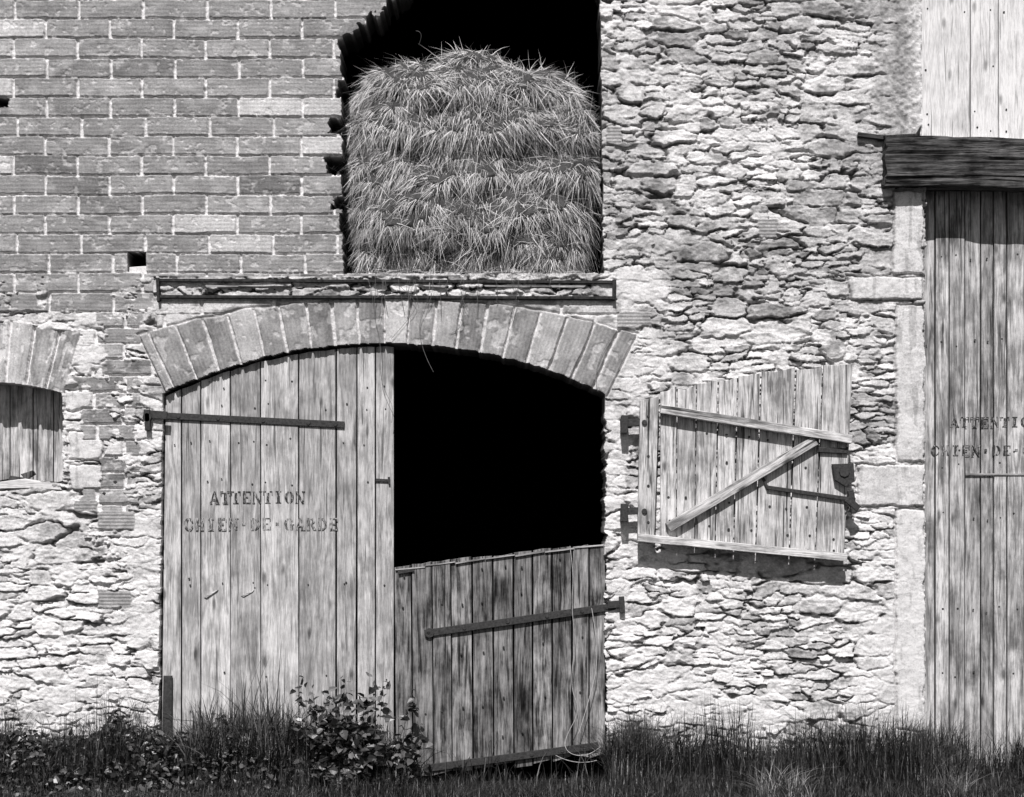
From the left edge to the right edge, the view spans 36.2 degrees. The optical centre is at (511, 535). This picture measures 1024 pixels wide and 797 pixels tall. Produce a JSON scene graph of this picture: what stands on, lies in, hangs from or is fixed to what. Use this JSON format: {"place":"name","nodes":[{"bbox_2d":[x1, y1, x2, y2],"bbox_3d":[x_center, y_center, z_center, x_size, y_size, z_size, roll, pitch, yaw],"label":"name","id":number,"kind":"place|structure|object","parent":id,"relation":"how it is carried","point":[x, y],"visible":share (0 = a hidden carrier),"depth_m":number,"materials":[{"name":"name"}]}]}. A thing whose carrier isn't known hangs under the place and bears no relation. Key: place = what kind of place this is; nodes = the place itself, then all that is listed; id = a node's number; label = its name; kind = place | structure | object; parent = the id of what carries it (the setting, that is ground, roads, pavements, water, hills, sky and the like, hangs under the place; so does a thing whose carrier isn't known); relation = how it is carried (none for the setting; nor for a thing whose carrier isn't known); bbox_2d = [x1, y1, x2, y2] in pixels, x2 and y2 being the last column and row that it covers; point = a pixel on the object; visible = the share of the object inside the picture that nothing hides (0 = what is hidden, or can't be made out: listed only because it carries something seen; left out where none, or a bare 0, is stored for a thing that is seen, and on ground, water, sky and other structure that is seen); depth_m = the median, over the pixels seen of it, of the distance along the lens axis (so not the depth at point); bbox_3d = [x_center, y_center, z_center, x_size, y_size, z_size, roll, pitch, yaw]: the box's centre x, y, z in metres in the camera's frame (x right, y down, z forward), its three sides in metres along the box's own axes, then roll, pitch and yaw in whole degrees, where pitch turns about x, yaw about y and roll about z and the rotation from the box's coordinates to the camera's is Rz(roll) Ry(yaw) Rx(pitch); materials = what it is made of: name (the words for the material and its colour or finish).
{"place":"outdoors","nodes":[
{"label":"outdoors","id":0,"kind":"place"},
{"bbox_2d":[0,0,934,768],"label":"interior walls and floors","id":1,"kind":"structure","parent":0,"point":[494,458],"depth_m":19.80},
{"bbox_2d":[330,37,601,301],"bbox_3d":[-0.319,-2.858,12.482,2.414,2.152,1.589,0,0,0],"label":"hay bale","id":2,"kind":"object","parent":1,"relation":"on","point":[465,163],"visible":0.88,"depth_m":12.04},
{"bbox_2d":[368,31,610,422],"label":"strands","id":3,"kind":"object","parent":2,"relation":"attached to","point":[383,289],"visible":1,"depth_m":11.94},
{"bbox_2d":[0,640,1023,796],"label":"grass","id":4,"kind":"structure","parent":0,"point":[638,756],"depth_m":11.58,"materials":[{"name":"plant"}]},
{"bbox_2d":[5,765,1023,796],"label":"ground","id":5,"kind":"structure","parent":0,"point":[534,772],"depth_m":11.82,"materials":[{"name":"soil"}]},
{"bbox_2d":[0,712,419,796],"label":"broadleaf weeds","id":6,"kind":"object","parent":5,"relation":"on","point":[14,745],"visible":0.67,"depth_m":11.52,"materials":[{"name":"black plant"}]},
{"bbox_2d":[287,672,432,787],"bbox_3d":[-1.135,1.452,11.530,1.001,0.898,0.630,0,0,-20],"label":"leafy shrub","id":7,"kind":"object","parent":5,"relation":"on","point":[357,746],"visible":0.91,"depth_m":11.47,"materials":[{"name":"grey plant"}]},
{"bbox_2d":[0,0,973,769],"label":"masonry wall","id":8,"kind":"structure","parent":5,"relation":"on","point":[754,218],"depth_m":11.98,"materials":[{"name":"white stone"}]},
{"bbox_2d":[0,385,64,489],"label":"arched window shutter","id":9,"kind":"object","parent":8,"relation":"attached to","point":[31,429],"visible":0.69,"depth_m":12.24,"materials":[{"name":"grey wood"}]},
{"bbox_2d":[129,266,146,272],"bbox_3d":[-2.870,-2.035,12.115,0.140,0.070,0.170,0,0,0],"label":"putlog stone","id":10,"kind":"object","parent":8,"relation":"on","point":[138,269],"visible":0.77,"depth_m":12.03,"materials":[{"name":"white stone"}]},
{"bbox_2d":[142,346,393,757],"bbox_3d":[-1.862,0.189,11.998,1.906,3.285,0.136,0,0,0],"label":"door leaf","id":11,"kind":"object","parent":8,"relation":"attached to","point":[259,518],"visible":0.97,"depth_m":12.04,"materials":[{"name":"grey wood"}]},
{"bbox_2d":[156,278,615,302],"bbox_3d":[-0.960,-1.873,11.985,3.510,0.185,0.090,0,0,0],"label":"steel beam","id":12,"kind":"object","parent":8,"relation":"attached to","point":[388,291],"visible":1,"depth_m":11.95,"materials":[{"name":"metal"}]},
{"bbox_2d":[205,285,584,287],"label":"packing slips","id":13,"kind":"object","parent":8,"relation":"on","point":[435,286],"visible":1,"depth_m":11.96,"materials":[{"name":"grey stone"}]},
{"bbox_2d":[394,544,624,775],"bbox_3d":[-0.014,0.962,11.922,1.755,1.797,0.099,0,0,-4],"label":"half door leaf","id":14,"kind":"object","parent":8,"relation":"attached to","point":[436,707],"visible":0.98,"depth_m":11.92,"materials":[{"name":"grey wood"}]},
{"bbox_2d":[556,548,599,762],"bbox_3d":[0.500,0.898,11.868,0.345,1.636,0.075,0,0,-4],"label":"hanging wire","id":15,"kind":"object","parent":14,"relation":"hanging from","point":[572,670],"visible":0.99,"depth_m":11.88,"materials":[{"name":"black metal"}]},
{"bbox_2d":[620,364,860,560],"bbox_3d":[1.728,-0.553,11.908,1.818,1.497,0.185,0,0,0],"label":"open upper door shutter","id":16,"kind":"object","parent":8,"relation":"attached to","point":[699,498],"visible":1,"depth_m":11.89,"materials":[{"name":"grey wood"}]},
{"bbox_2d":[881,135,1023,192],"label":"timber lintel","id":17,"kind":"structure","parent":8,"relation":"on","point":[956,164],"depth_m":11.87,"materials":[{"name":"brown wood"}]},
{"bbox_2d":[857,126,920,140],"bbox_3d":[2.876,-3.055,11.965,0.477,0.130,0.090,0,0,0],"label":"slate flashing","id":18,"kind":"object","parent":17,"relation":"on","point":[877,137],"visible":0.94,"depth_m":11.95,"materials":[{"name":"grey stone"}]},
{"bbox_2d":[923,191,1023,764],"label":"boards","id":19,"kind":"object","parent":8,"relation":"attached to","point":[979,558],"visible":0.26,"depth_m":12.17,"materials":[{"name":"grey wood"}]},
{"bbox_2d":[925,253,1018,677],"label":"nails","id":20,"kind":"object","parent":19,"relation":"attached to","point":[958,464],"visible":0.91,"depth_m":12.16,"materials":[{"name":"metal"}]},
{"bbox_2d":[931,445,1023,455],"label":"painted lettering","id":21,"kind":"object","parent":19,"relation":"attached to","point":[974,448],"visible":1,"depth_m":12.16},
{"bbox_2d":[951,417,1023,426],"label":"painted lettering","id":22,"kind":"object","parent":19,"relation":"attached to","point":[983,422],"visible":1,"depth_m":12.16,"materials":[{"name":"paint"}]},
{"bbox_2d":[966,473,1023,474],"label":"joint batten","id":23,"kind":"object","parent":19,"relation":"attached to","point":[994,474],"visible":1,"depth_m":12.16,"materials":[{"name":"grey wood"}]},
{"bbox_3d":[4.032,-3.010,12.040,1.795,0.030,0.120,0,0,0],"label":"hatch sill","id":24,"kind":"object","parent":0,"visible":0},
{"bbox_2d":[921,0,1023,138],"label":"hatch boards","id":25,"kind":"object","parent":24,"relation":"on","point":[972,58],"visible":0.97,"depth_m":12.02,"materials":[{"name":"white wood"}]}
]}

